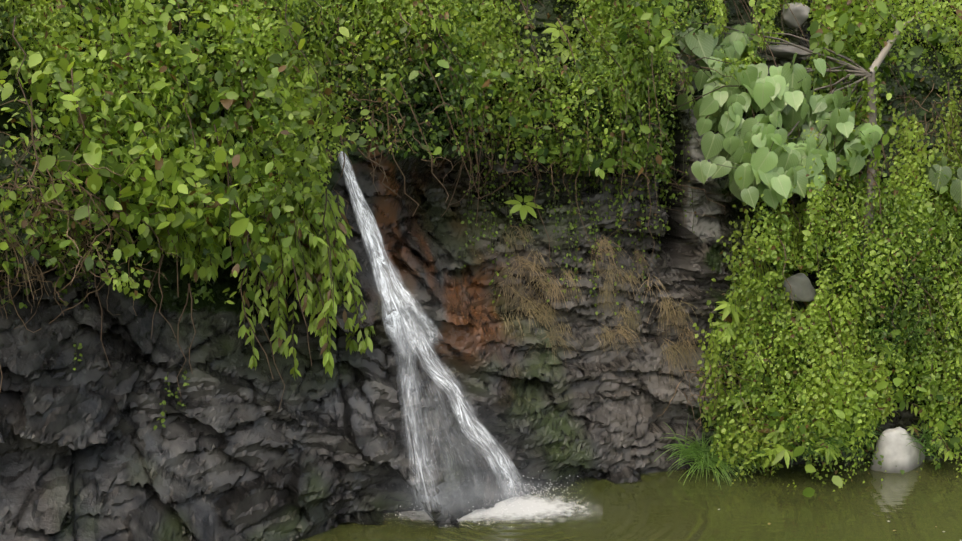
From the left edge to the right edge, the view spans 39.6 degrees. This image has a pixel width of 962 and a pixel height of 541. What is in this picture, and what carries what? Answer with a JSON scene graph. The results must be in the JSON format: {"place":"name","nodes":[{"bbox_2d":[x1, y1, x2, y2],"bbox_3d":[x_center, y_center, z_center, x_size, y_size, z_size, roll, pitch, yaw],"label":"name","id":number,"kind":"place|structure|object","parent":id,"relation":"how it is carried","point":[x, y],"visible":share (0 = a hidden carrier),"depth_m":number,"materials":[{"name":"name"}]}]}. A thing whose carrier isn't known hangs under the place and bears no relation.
{"place":"outdoors","nodes":[
{"label":"outdoors","id":0,"kind":"place"},
{"bbox_2d":[391,316,444,512],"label":"waterfall","id":1,"kind":"structure","parent":0,"point":[414,426],"depth_m":13.03,"materials":[{"name":"white liquid"}]},
{"bbox_2d":[0,0,961,540],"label":"cliff rock","id":2,"kind":"object","parent":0,"point":[228,452],"visible":0.35,"depth_m":13.31,"materials":[{"name":"grey stone"}]},
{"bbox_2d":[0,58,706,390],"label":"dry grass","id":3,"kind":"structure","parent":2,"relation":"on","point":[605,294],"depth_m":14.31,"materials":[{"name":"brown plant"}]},
{"bbox_2d":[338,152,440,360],"bbox_3d":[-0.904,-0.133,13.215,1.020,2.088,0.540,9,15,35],"label":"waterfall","id":4,"kind":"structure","parent":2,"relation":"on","point":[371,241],"depth_m":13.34,"materials":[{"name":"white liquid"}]},
{"bbox_2d":[400,432,452,517],"bbox_3d":[0.023,1.858,12.883,2.132,1.055,0.412,0,12,2],"label":"water splash","id":5,"kind":"object","parent":2,"relation":"on","point":[440,490],"visible":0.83,"depth_m":12.88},
{"bbox_2d":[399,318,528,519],"bbox_3d":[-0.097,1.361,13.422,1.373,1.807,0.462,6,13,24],"label":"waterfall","id":6,"kind":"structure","parent":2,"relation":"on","point":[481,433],"depth_m":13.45,"materials":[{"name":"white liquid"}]},
{"bbox_2d":[0,0,961,496],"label":"creeper foliage","id":7,"kind":"object","parent":2,"relation":"on","point":[122,108],"visible":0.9,"depth_m":13.59,"materials":[{"name":"green plant"}]},
{"bbox_2d":[0,0,961,468],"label":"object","id":8,"kind":"object","parent":2,"relation":"on","point":[862,72],"visible":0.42,"depth_m":13.78,"materials":[{"name":"brown plant"}]},
{"bbox_2d":[757,45,811,57],"bbox_3d":[3.541,-2.560,15.618,0.664,0.156,0.206,0,12,2],"label":"boulder","id":9,"kind":"object","parent":2,"relation":"on","point":[785,51],"visible":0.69,"depth_m":15.57,"materials":[{"name":"grey stone"}]},
{"bbox_2d":[782,2,810,27],"bbox_3d":[3.775,-3.060,16.024,0.333,0.313,0.257,0,12,2],"label":"boulder","id":10,"kind":"object","parent":2,"relation":"on","point":[800,11],"visible":0.9,"depth_m":15.95,"materials":[{"name":"grey stone"}]},
{"bbox_2d":[783,273,815,301],"bbox_3d":[3.455,0.175,14.530,0.378,0.323,0.200,0,12,2],"label":"boulder","id":11,"kind":"object","parent":2,"relation":"on","point":[803,289],"visible":0.85,"depth_m":14.45,"materials":[{"name":"grey stone"}]},
{"bbox_2d":[661,13,961,209],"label":"heart-shaped leaf","id":12,"kind":"object","parent":2,"relation":"on","point":[776,173],"visible":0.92,"depth_m":14.40,"materials":[{"name":"green plant"}]},
{"bbox_2d":[299,458,961,540],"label":"pond water","id":13,"kind":"structure","parent":0,"point":[915,505],"depth_m":13.25,"materials":[{"name":"green liquid"}]},
{"bbox_2d":[383,484,602,532],"bbox_3d":[0.083,2.341,13.463,2.429,0.001,1.621,0,12,2],"label":"water foam","id":14,"kind":"object","parent":13,"relation":"on","point":[531,507],"visible":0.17,"depth_m":13.27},
{"bbox_2d":[395,471,581,526],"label":"spray droplets","id":15,"kind":"object","parent":14,"relation":"on","point":[520,494],"depth_m":13.52},
{"bbox_2d":[870,427,924,472],"bbox_3d":[4.626,2.102,14.563,0.893,0.882,0.338,-7,14,-31],"label":"rock","id":16,"kind":"object","parent":13,"relation":"in","point":[897,449],"visible":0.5,"depth_m":14.32,"materials":[{"name":"white stone"}]}
]}

